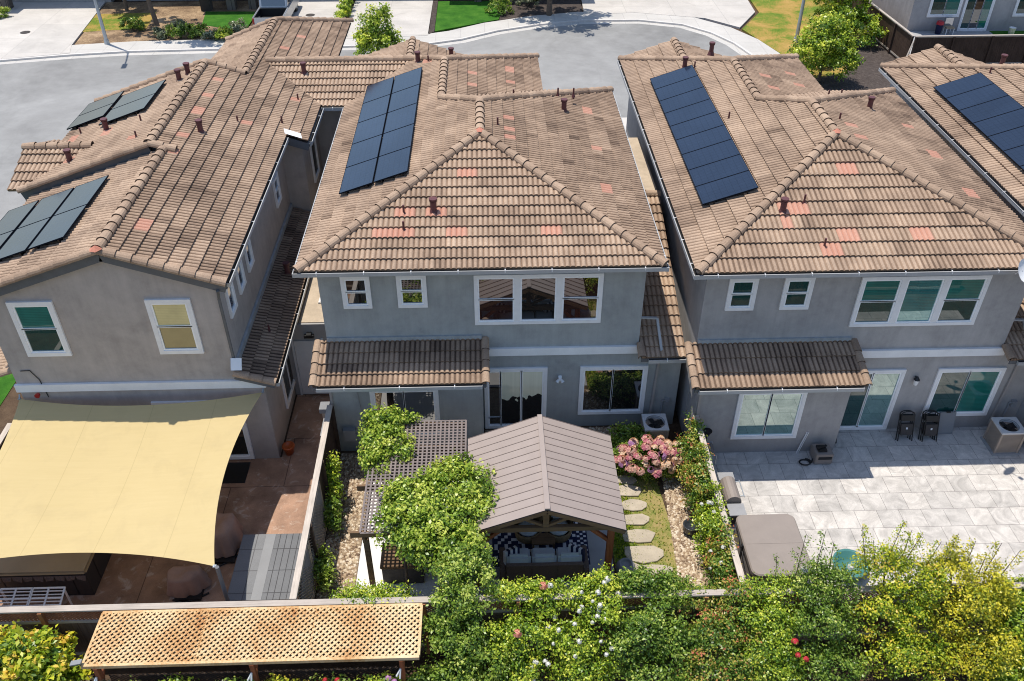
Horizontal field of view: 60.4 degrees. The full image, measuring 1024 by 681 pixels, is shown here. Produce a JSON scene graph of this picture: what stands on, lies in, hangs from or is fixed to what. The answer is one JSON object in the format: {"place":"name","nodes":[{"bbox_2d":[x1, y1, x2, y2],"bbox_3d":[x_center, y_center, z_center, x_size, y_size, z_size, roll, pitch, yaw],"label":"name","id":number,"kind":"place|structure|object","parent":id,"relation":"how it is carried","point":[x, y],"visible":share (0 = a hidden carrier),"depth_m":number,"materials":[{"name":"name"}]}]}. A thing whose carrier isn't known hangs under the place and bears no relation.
{"place":"outdoors","nodes":[
{"label":"outdoors","id":0,"kind":"place"},
{"bbox_2d":[0,1,105,58],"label":"driveway","id":1,"kind":"structure","parent":0,"point":[54,28],"depth_m":55.26,"materials":[{"name":"concrete"}]},
{"bbox_2d":[83,13,151,32],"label":"dry lawn","id":2,"kind":"structure","parent":0,"point":[111,21],"depth_m":56.23,"materials":[{"name":"yellow plant"}]},
{"bbox_2d":[0,394,329,622],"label":"stamped patio","id":3,"kind":"structure","parent":0,"point":[270,496],"depth_m":23.61,"materials":[{"name":"brown concrete"}]},
{"bbox_2d":[0,586,72,617],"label":"slatted rack","id":4,"kind":"object","parent":3,"relation":"on","point":[29,598],"visible":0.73,"depth_m":20.59,"materials":[{"name":"white paint"}]},
{"bbox_2d":[0,553,111,596],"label":"hot tub","id":5,"kind":"object","parent":3,"relation":"on","point":[77,573],"visible":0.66,"depth_m":21.18,"materials":[{"name":"beige plastic"}]},
{"bbox_2d":[166,565,210,601],"bbox_3d":[-7.957,5.857,21.399,1.110,0.694,0.807,-1,37,-1],"label":"furniture cover","id":6,"kind":"object","parent":3,"relation":"on","point":[190,583],"visible":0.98,"depth_m":21.31,"materials":[{"name":"brown fabric"}]},
{"bbox_2d":[215,565,229,600],"bbox_3d":[-6.377,5.917,19.797,0.240,2.560,0.240,-1,37,-1],"label":"sail post","id":7,"kind":"object","parent":3,"relation":"on","point":[222,583],"visible":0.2,"depth_m":19.31,"materials":[{"name":"grey metal"}]},
{"bbox_2d":[0,388,263,567],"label":"shade sail","id":8,"kind":"object","parent":7,"relation":"attached to","point":[147,480],"visible":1,"depth_m":21.43,"materials":[{"name":"beige fabric"}]},
{"bbox_2d":[214,512,242,566],"bbox_3d":[-7.398,4.966,22.380,1.025,0.919,1.255,-1,37,-1],"label":"furniture cover","id":9,"kind":"object","parent":3,"relation":"on","point":[228,536],"visible":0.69,"depth_m":22.23,"materials":[{"name":"brown fabric"}]},
{"bbox_2d":[222,462,250,483],"bbox_3d":[-8.040,3.727,24.757,1.200,0.014,0.800,-1,37,-1],"label":"door mat","id":10,"kind":"object","parent":3,"relation":"on","point":[236,472],"depth_m":24.76,"materials":[{"name":"black plastic"}]},
{"bbox_2d":[228,533,301,600],"bbox_3d":[-6.049,5.724,21.765,1.520,0.477,2.000,-1,37,-1],"label":"panel cover","id":11,"kind":"object","parent":3,"relation":"on","point":[265,566],"visible":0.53,"depth_m":21.58,"materials":[{"name":"grey metal"}]},
{"bbox_2d":[75,1,258,44],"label":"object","id":12,"kind":"structure","parent":0,"point":[190,12],"depth_m":57.23,"materials":[{"name":"brown soil"}]},
{"bbox_2d":[0,16,353,459],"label":"house","id":13,"kind":"structure","parent":0,"point":[152,230],"depth_m":23.79,"materials":[{"name":"tile"}]},
{"bbox_2d":[5,301,72,356],"bbox_3d":[-11.915,-0.281,22.195,1.120,1.700,0.063,-1,37,-1],"label":"window","id":14,"kind":"structure","parent":13,"relation":"in","point":[38,326],"depth_m":22.17,"materials":[{"name":"glass"}]},
{"bbox_2d":[144,298,204,353],"bbox_3d":[-8.536,-0.345,22.277,1.120,1.700,0.063,-1,37,-1],"label":"window","id":15,"kind":"structure","parent":13,"relation":"in","point":[173,320],"depth_m":22.25,"materials":[{"name":"glass"}]},
{"bbox_2d":[151,400,254,459],"bbox_3d":[-8.556,2.516,24.462,2.400,2.200,0.063,-1,37,-1],"label":"sliding door","id":16,"kind":"structure","parent":13,"relation":"in","point":[242,449],"depth_m":24.81,"materials":[{"name":"paint"}]},
{"bbox_2d":[279,345,294,408],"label":"window","id":17,"kind":"structure","parent":13,"relation":"in","point":[287,382],"depth_m":26.28,"materials":[{"name":"paint"}]},
{"bbox_2d":[202,11,255,27],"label":"lawn","id":18,"kind":"structure","parent":0,"point":[217,18],"depth_m":56.85,"materials":[{"name":"green plant"}]},
{"bbox_2d":[291,0,340,17],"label":"driveway","id":19,"kind":"structure","parent":0,"point":[323,8],"depth_m":58.23,"materials":[{"name":"concrete"}]},
{"bbox_2d":[252,0,299,24],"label":"pickup truck","id":20,"kind":"object","parent":19,"relation":"on","point":[267,9],"visible":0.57,"depth_m":55.08,"materials":[{"name":"silver metal"}]},
{"bbox_2d":[314,453,369,640],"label":"gravel","id":21,"kind":"structure","parent":0,"point":[352,544],"depth_m":23.07,"materials":[{"name":"beige gravel"}]},
{"bbox_2d":[312,543,337,593],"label":"shrub","id":22,"kind":"object","parent":21,"relation":"on","point":[323,566],"visible":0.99,"depth_m":21.32,"materials":[{"name":"green plant"}]},
{"bbox_2d":[323,492,344,536],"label":"shrub","id":23,"kind":"object","parent":21,"relation":"on","point":[332,519],"visible":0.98,"depth_m":22.73,"materials":[{"name":"green plant"}]},
{"bbox_2d":[325,449,346,499],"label":"shrub","id":24,"kind":"object","parent":21,"relation":"on","point":[332,470],"visible":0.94,"depth_m":23.18,"materials":[{"name":"green plant"}]},
{"bbox_2d":[0,24,740,219],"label":"street","id":25,"kind":"structure","parent":0,"point":[42,101],"depth_m":49.44,"materials":[{"name":"grey asphalt"}]},
{"bbox_2d":[0,21,747,64],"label":"road gutter","id":26,"kind":"object","parent":25,"relation":"on","point":[735,49],"visible":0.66,"depth_m":53.12,"materials":[{"name":"concrete"}]},
{"bbox_2d":[0,19,753,61],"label":"kerb","id":27,"kind":"structure","parent":25,"relation":"on","point":[432,43],"depth_m":53.23,"materials":[{"name":"concrete"}]},
{"bbox_2d":[346,0,432,38],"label":"driveway","id":28,"kind":"structure","parent":0,"point":[411,18],"depth_m":57.22,"materials":[{"name":"concrete"}]},
{"bbox_2d":[33,12,779,56],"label":"sidewalk","id":29,"kind":"structure","parent":0,"point":[752,45],"depth_m":54.14,"materials":[{"name":"concrete"}]},
{"bbox_2d":[435,1,506,32],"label":"lawn","id":30,"kind":"structure","parent":0,"point":[452,15],"depth_m":57.27,"materials":[{"name":"green plant"}]},
{"bbox_2d":[265,36,686,450],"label":"house","id":31,"kind":"structure","parent":0,"point":[484,244],"depth_m":24.28,"materials":[{"name":"tile"}]},
{"bbox_2d":[339,277,372,308],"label":"window","id":32,"kind":"structure","parent":31,"relation":"in","point":[356,291],"depth_m":23.10,"materials":[{"name":"paint"}]},
{"bbox_2d":[369,390,439,436],"bbox_3d":[-2.966,2.014,24.585,1.880,1.790,0.063,-1,37,-1],"label":"window","id":33,"kind":"structure","parent":31,"relation":"in","point":[426,402],"depth_m":24.36,"materials":[{"name":"glass"}]},
{"bbox_2d":[395,276,427,307],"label":"window","id":34,"kind":"structure","parent":31,"relation":"in","point":[411,290],"depth_m":23.13,"materials":[{"name":"paint"}]},
{"bbox_2d":[484,367,547,428],"bbox_3d":[0.106,1.682,25.521,1.800,2.280,0.063,-1,37,-1],"label":"sliding door","id":35,"kind":"structure","parent":31,"relation":"in","point":[513,395],"depth_m":25.46,"materials":[{"name":"paint"}]},
{"bbox_2d":[473,273,603,324],"bbox_3d":[0.701,-1.102,23.417,3.410,1.600,0.063,-1,37,-1],"label":"window","id":36,"kind":"structure","parent":31,"relation":"in","point":[557,298],"depth_m":23.41,"materials":[{"name":"glass"}]},
{"bbox_2d":[577,365,648,414],"bbox_3d":[2.900,1.439,25.444,1.930,1.800,0.063,-1,37,-1],"label":"window","id":37,"kind":"structure","parent":31,"relation":"in","point":[611,389],"depth_m":25.44,"materials":[{"name":"glass"}]},
{"bbox_2d":[0,0,1023,680],"bbox_3d":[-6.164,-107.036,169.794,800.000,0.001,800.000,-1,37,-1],"label":"ground","id":38,"kind":"structure","parent":0,"point":[8,406],"depth_m":20.05,"materials":[{"name":"green plant"}]},
{"bbox_2d":[0,619,93,680],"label":"shrub","id":39,"kind":"object","parent":38,"relation":"on","point":[35,654],"visible":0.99,"depth_m":18.42,"materials":[{"name":"green plant"}]},
{"bbox_2d":[122,0,258,10],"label":"house","id":40,"kind":"structure","parent":38,"relation":"on","point":[206,5],"depth_m":58.02,"materials":[{"name":"beige paint"}]},
{"bbox_2d":[80,603,422,680],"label":"lattice arbor","id":41,"kind":"object","parent":38,"relation":"on","point":[251,662],"visible":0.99,"depth_m":18.42,"materials":[{"name":"beige wood"}]},
{"bbox_2d":[289,405,341,631],"bbox_3d":[-4.879,4.454,22.256,0.180,1.900,6.350,-1,37,-2],"label":"side fence","id":42,"kind":"object","parent":38,"relation":"on","point":[304,583],"visible":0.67,"depth_m":21.73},
{"bbox_2d":[328,577,420,612],"bbox_3d":[-3.148,6.106,19.986,2.247,2.084,1.387,12,39,15],"label":"shrub","id":43,"kind":"object","parent":38,"relation":"on","point":[382,590],"visible":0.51,"depth_m":19.68,"materials":[{"name":"green plant"}]},
{"bbox_2d":[351,2,404,55],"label":"tree","id":44,"kind":"object","parent":38,"relation":"on","point":[369,35],"visible":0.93,"depth_m":48.92,"materials":[{"name":"green plant"}]},
{"bbox_2d":[351,482,462,622],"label":"pergola slab","id":45,"kind":"structure","parent":38,"relation":"on","point":[426,587],"depth_m":21.97,"materials":[{"name":"concrete"}]},
{"bbox_2d":[356,402,423,496],"bbox_3d":[-3.176,3.244,23.029,1.764,2.889,2.641,-1,37,-1],"label":"climbing vine","id":46,"kind":"object","parent":45,"relation":"on","point":[373,441],"visible":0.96,"depth_m":22.30,"materials":[{"name":"green plant"}]},
{"bbox_2d":[380,543,424,583],"bbox_3d":[-2.682,5.527,21.807,1.060,0.700,0.760,-1,37,-1],"label":"storage chest","id":47,"kind":"object","parent":45,"relation":"on","point":[392,566],"visible":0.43,"depth_m":21.52,"materials":[{"name":"brown wood"}]},
{"bbox_2d":[350,420,466,587],"bbox_3d":[-2.448,4.152,22.289,2.642,2.307,3.765,-1,37,-1],"label":"pergola","id":48,"kind":"object","parent":45,"relation":"on","point":[424,448],"visible":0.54,"depth_m":21.89,"materials":[{"name":"grey wood"}]},
{"bbox_2d":[370,449,499,595],"bbox_3d":[-1.746,4.630,21.062,3.079,3.073,3.640,-1,37,-1],"label":"climbing vine","id":49,"kind":"object","parent":45,"relation":"on","point":[426,537],"visible":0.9,"depth_m":20.15,"materials":[{"name":"green plant"}]},
{"bbox_2d":[406,657,493,680],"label":"shrub","id":50,"kind":"object","parent":38,"relation":"on","point":[441,668],"visible":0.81,"depth_m":18.57,"materials":[{"name":"green plant"}]},
{"bbox_2d":[421,535,516,680],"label":"tree","id":51,"kind":"object","parent":38,"relation":"on","point":[465,652],"visible":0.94,"depth_m":18.74,"materials":[{"name":"green plant"}]},
{"bbox_2d":[0,582,1023,659],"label":"fence","id":52,"kind":"object","parent":38,"relation":"on","point":[83,626],"visible":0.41,"depth_m":19.41,"materials":[{"name":"beige wood"}]},
{"bbox_2d":[479,574,566,680],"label":"rose bush","id":53,"kind":"object","parent":38,"relation":"on","point":[514,631],"visible":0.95,"depth_m":18.94,"materials":[{"name":"green plant"}]},
{"bbox_2d":[499,0,582,19],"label":"garden bed","id":54,"kind":"object","parent":38,"relation":"on","point":[540,8],"visible":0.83,"depth_m":58.31,"materials":[{"name":"brown soil"}]},
{"bbox_2d":[465,479,617,607],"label":"gazebo slab","id":55,"kind":"structure","parent":38,"relation":"on","point":[597,546],"depth_m":22.39,"materials":[{"name":"grey concrete"}]},
{"bbox_2d":[492,521,589,566],"bbox_3d":[0.712,4.961,23.112,2.470,0.013,2.350,-1,37,-1],"label":"rug","id":56,"kind":"object","parent":55,"relation":"on","point":[509,540],"visible":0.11,"depth_m":22.75,"materials":[{"name":"blue fabric"}]},
{"bbox_2d":[499,545,588,582],"bbox_3d":[0.786,5.424,21.795,2.195,0.797,0.808,-1,37,-1],"label":"sofa","id":57,"kind":"object","parent":56,"relation":"on","point":[550,563],"visible":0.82,"depth_m":21.46,"materials":[{"name":"grey fabric"}]},
{"bbox_2d":[467,414,625,586],"bbox_3d":[0.747,4.033,21.781,3.666,3.105,3.120,-1,37,-1],"label":"gazebo","id":58,"kind":"object","parent":55,"relation":"on","point":[545,467],"visible":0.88,"depth_m":20.85,"materials":[{"name":"grey wood"}]},
{"bbox_2d":[485,427,617,465],"bbox_3d":[1.435,3.161,25.523,4.400,0.017,1.780,-1,37,-1],"label":"gravel bed","id":59,"kind":"object","parent":38,"relation":"on","point":[587,428],"visible":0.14,"depth_m":26.15,"materials":[{"name":"beige gravel"}]},
{"bbox_2d":[607,419,653,466],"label":"shrub","id":60,"kind":"object","parent":59,"relation":"on","point":[635,431],"visible":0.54,"depth_m":24.98,"materials":[{"name":"green plant"}]},
{"bbox_2d":[531,559,628,680],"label":"rose bush","id":61,"kind":"object","parent":38,"relation":"on","point":[576,663],"visible":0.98,"depth_m":18.85,"materials":[{"name":"green plant"}]},
{"bbox_2d":[597,561,706,680],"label":"shrub","id":62,"kind":"object","parent":38,"relation":"on","point":[644,580],"visible":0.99,"depth_m":18.89,"materials":[{"name":"green plant"}]},
{"bbox_2d":[640,413,668,448],"bbox_3d":[4.117,2.654,25.517,0.780,0.800,0.780,-1,37,-1],"label":"air conditioner","id":63,"kind":"object","parent":38,"relation":"on","point":[655,425],"visible":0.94,"depth_m":25.27,"materials":[{"name":"grey metal"}]},
{"bbox_2d":[661,470,712,589],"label":"gravel","id":64,"kind":"structure","parent":38,"relation":"on","point":[677,543],"depth_m":22.88,"materials":[{"name":"beige gravel"}]},
{"bbox_2d":[672,407,709,492],"bbox_3d":[4.816,3.095,24.122,0.937,1.837,2.013,-1,37,-1],"label":"climbing rose","id":65,"kind":"object","parent":64,"relation":"on","point":[689,445],"visible":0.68,"depth_m":23.79,"materials":[{"name":"green plant"}]},
{"bbox_2d":[680,441,715,523],"bbox_3d":[4.874,3.829,23.139,0.851,1.864,1.789,-1,37,-1],"label":"climbing rose","id":66,"kind":"object","parent":64,"relation":"on","point":[694,478],"visible":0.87,"depth_m":22.85,"materials":[{"name":"green plant"}]},
{"bbox_2d":[688,480,730,566],"bbox_3d":[4.922,4.614,22.064,0.824,1.921,1.908,-1,37,-1],"label":"climbing rose","id":67,"kind":"object","parent":64,"relation":"on","point":[708,524],"visible":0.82,"depth_m":21.78,"materials":[{"name":"green plant"}]},
{"bbox_2d":[700,514,741,588],"bbox_3d":[4.951,5.385,21.075,0.916,1.897,1.814,-1,37,-1],"label":"climbing rose","id":68,"kind":"object","parent":64,"relation":"on","point":[722,565],"visible":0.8,"depth_m":20.80,"materials":[{"name":"green plant"}]},
{"bbox_2d":[689,415,744,599],"bbox_3d":[5.142,4.507,22.433,0.180,1.600,5.950,-1,37,-1],"label":"side fence","id":69,"kind":"object","parent":38,"relation":"on","point":[737,564],"visible":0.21,"depth_m":21.69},
{"bbox_2d":[668,575,771,680],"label":"shrub","id":70,"kind":"object","parent":38,"relation":"on","point":[726,634],"visible":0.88,"depth_m":18.91,"materials":[{"name":"green plant"}]},
{"bbox_2d":[733,569,814,680],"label":"shrub","id":71,"kind":"object","parent":38,"relation":"on","point":[770,637],"visible":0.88,"depth_m":18.94,"materials":[{"name":"green plant"}]},
{"bbox_2d":[761,530,875,680],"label":"shrub","id":72,"kind":"object","parent":38,"relation":"on","point":[826,574],"visible":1,"depth_m":18.95,"materials":[{"name":"green plant"}]},
{"bbox_2d":[617,37,1023,452],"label":"house","id":73,"kind":"structure","parent":38,"relation":"on","point":[841,259],"depth_m":24.15,"materials":[{"name":"tile"}]},
{"bbox_2d":[724,279,759,310],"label":"window","id":74,"kind":"structure","parent":73,"relation":"in","point":[741,293],"depth_m":23.03,"materials":[{"name":"paint"}]},
{"bbox_2d":[730,393,807,439],"bbox_3d":[7.142,2.068,24.515,1.880,1.790,0.063,-1,37,-1],"label":"window","id":75,"kind":"structure","parent":73,"relation":"in","point":[769,415],"depth_m":24.55,"materials":[{"name":"glass"}]},
{"bbox_2d":[778,278,815,309],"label":"window","id":76,"kind":"structure","parent":73,"relation":"in","point":[796,292],"depth_m":23.07,"materials":[{"name":"paint"}]},
{"bbox_2d":[839,369,906,429],"bbox_3d":[10.214,1.736,25.451,1.800,2.280,0.063,-1,37,-1],"label":"sliding door","id":77,"kind":"structure","parent":73,"relation":"in","point":[870,409],"depth_m":25.52,"materials":[{"name":"paint"}]},
{"bbox_2d":[848,275,992,326],"bbox_3d":[10.809,-1.048,23.347,3.410,1.600,0.063,-1,37,-1],"label":"window","id":78,"kind":"structure","parent":73,"relation":"in","point":[949,299],"depth_m":23.34,"materials":[{"name":"glass"}]},
{"bbox_2d":[921,367,1006,416],"bbox_3d":[13.008,1.493,25.373,1.930,1.800,0.063,-1,37,-1],"label":"window","id":79,"kind":"structure","parent":73,"relation":"in","point":[967,391],"depth_m":25.34,"materials":[{"name":"glass"}]},
{"bbox_2d":[815,40,894,90],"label":"garden bed","id":80,"kind":"object","parent":38,"relation":"on","point":[868,75],"visible":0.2,"depth_m":48.59,"materials":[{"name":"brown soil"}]},
{"bbox_2d":[833,0,914,58],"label":"dark fence","id":81,"kind":"object","parent":38,"relation":"on","point":[896,42],"visible":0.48,"depth_m":51.11,"materials":[{"name":"brown wood"}]},
{"bbox_2d":[841,520,967,680],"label":"tall shrub","id":82,"kind":"object","parent":38,"relation":"on","point":[904,638],"visible":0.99,"depth_m":18.90,"materials":[{"name":"green plant"}]},
{"bbox_2d":[878,44,1023,443],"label":"house","id":83,"kind":"structure","parent":38,"relation":"on","point":[969,111],"depth_m":29.36,"materials":[{"name":"tile"}]},
{"bbox_2d":[911,34,1023,63],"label":"dark fence","id":84,"kind":"object","parent":38,"relation":"on","point":[988,49],"visible":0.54,"depth_m":49.08,"materials":[{"name":"brown wood"}]},
{"bbox_2d":[914,534,1023,680],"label":"tall shrub","id":85,"kind":"object","parent":38,"relation":"on","point":[988,603],"visible":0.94,"depth_m":18.98,"materials":[{"name":"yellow plant"}]},
{"bbox_2d":[972,574,1023,680],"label":"shrub","id":86,"kind":"object","parent":38,"relation":"on","point":[1015,621],"visible":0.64,"depth_m":19.12,"materials":[{"name":"green plant"}]},
{"bbox_2d":[613,467,678,611],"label":"moss path","id":87,"kind":"structure","parent":0,"point":[655,500],"depth_m":23.30,"materials":[{"name":"green plant"}]},
{"bbox_2d":[623,529,654,542],"bbox_3d":[3.318,5.101,22.936,0.875,0.045,0.450,-1,37,-1],"label":"stepping stone","id":88,"kind":"object","parent":87,"relation":"on","point":[638,536],"visible":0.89,"depth_m":22.90,"materials":[{"name":"stone"}]},
{"bbox_2d":[625,546,663,563],"bbox_3d":[3.380,5.470,22.454,1.011,0.045,0.566,-1,37,-1],"label":"stepping stone","id":89,"kind":"object","parent":87,"relation":"on","point":[650,554],"visible":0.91,"depth_m":22.46,"materials":[{"name":"stone"}]},
{"bbox_2d":[614,434,689,481],"bbox_3d":[3.908,3.252,24.425,2.340,1.252,1.471,-1,37,-1],"label":"hydrangea bush","id":90,"kind":"object","parent":87,"relation":"on","point":[630,456],"visible":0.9,"depth_m":24.06,"materials":[{"name":"pink plant"}]},
{"bbox_2d":[581,0,754,28],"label":"driveway","id":91,"kind":"structure","parent":0,"point":[737,14],"depth_m":58.23,"materials":[{"name":"concrete"}]},
{"bbox_2d":[742,0,860,77],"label":"dry lawn","id":92,"kind":"structure","parent":0,"point":[772,24],"depth_m":55.88,"materials":[{"name":"yellow plant"}]},
{"bbox_2d":[785,10,867,81],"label":"tree","id":93,"kind":"object","parent":92,"relation":"on","point":[841,52],"visible":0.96,"depth_m":46.43,"materials":[{"name":"green plant"}]},
{"bbox_2d":[805,0,888,46],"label":"tree","id":94,"kind":"object","parent":92,"relation":"on","point":[857,16],"visible":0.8,"depth_m":51.60,"materials":[{"name":"green plant"}]},
{"bbox_2d":[711,427,1023,600],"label":"paved patio","id":95,"kind":"structure","parent":0,"point":[964,483],"depth_m":24.18,"materials":[{"name":"stone"}]},
{"bbox_2d":[717,472,746,523],"bbox_3d":[5.775,4.252,23.226,0.504,1.037,1.520,-1,37,-1],"label":"grill","id":96,"kind":"object","parent":95,"relation":"on","point":[734,503],"visible":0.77,"depth_m":22.86,"materials":[{"name":"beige metal"}]},
{"bbox_2d":[734,514,810,595],"bbox_3d":[6.422,5.343,21.895,1.530,0.925,1.900,-1,37,-1],"label":"hot tub","id":97,"kind":"object","parent":95,"relation":"on","point":[761,539],"visible":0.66,"depth_m":21.63,"materials":[{"name":"beige plastic"}]},
{"bbox_2d":[799,443,833,465],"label":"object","id":98,"kind":"object","parent":95,"relation":"on","point":[821,454],"visible":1,"depth_m":24.92,"materials":[{"name":"metal"}]},
{"bbox_2d":[832,549,867,581],"bbox_3d":[8.422,5.652,21.956,0.880,0.320,0.880,-1,37,-1],"label":"plastic tub","id":99,"kind":"object","parent":95,"relation":"on","point":[846,554],"visible":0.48,"depth_m":22.15,"materials":[{"name":"teal plastic"}]},
{"bbox_2d":[897,411,915,440],"bbox_3d":[11.509,2.495,25.643,0.452,0.911,0.328,-1,37,-1],"label":"folding chair","id":100,"kind":"object","parent":95,"relation":"on","point":[907,429],"visible":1,"depth_m":25.62,"materials":[{"name":"black plastic"}]},
{"bbox_2d":[921,412,939,441],"bbox_3d":[12.215,2.512,25.620,0.452,0.911,0.328,-1,37,-1],"label":"folding chair","id":101,"kind":"object","parent":95,"relation":"on","point":[930,429],"visible":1,"depth_m":25.60,"materials":[{"name":"black plastic"}]},
{"bbox_2d":[938,411,956,433],"bbox_3d":[12.777,2.411,25.882,0.480,0.726,0.213,-1,37,-1],"label":"folded table","id":102,"kind":"object","parent":95,"relation":"on","point":[946,422],"visible":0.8,"depth_m":25.86,"materials":[{"name":"grey plastic"}]},
{"bbox_2d":[980,417,1023,455],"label":"air conditioner","id":103,"kind":"object","parent":95,"relation":"on","point":[1003,436],"visible":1,"depth_m":25.23,"materials":[{"name":"grey metal"}]},
{"bbox_2d":[872,0,1023,30],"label":"house","id":104,"kind":"structure","parent":0,"point":[966,15],"depth_m":54.36,"materials":[{"name":"beige paint"}]},
{"bbox_2d":[926,0,963,16],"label":"window","id":105,"kind":"structure","parent":104,"relation":"in","point":[937,8],"depth_m":53.99,"materials":[{"name":"paint"}]},
{"bbox_2d":[956,0,995,30],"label":"sliding door","id":106,"kind":"structure","parent":104,"relation":"in","point":[976,14],"depth_m":54.30,"materials":[{"name":"paint"}]},
{"bbox_2d":[909,30,1023,54],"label":"back patio","id":107,"kind":"structure","parent":0,"point":[925,33],"depth_m":54.44,"materials":[{"name":"grey concrete"}]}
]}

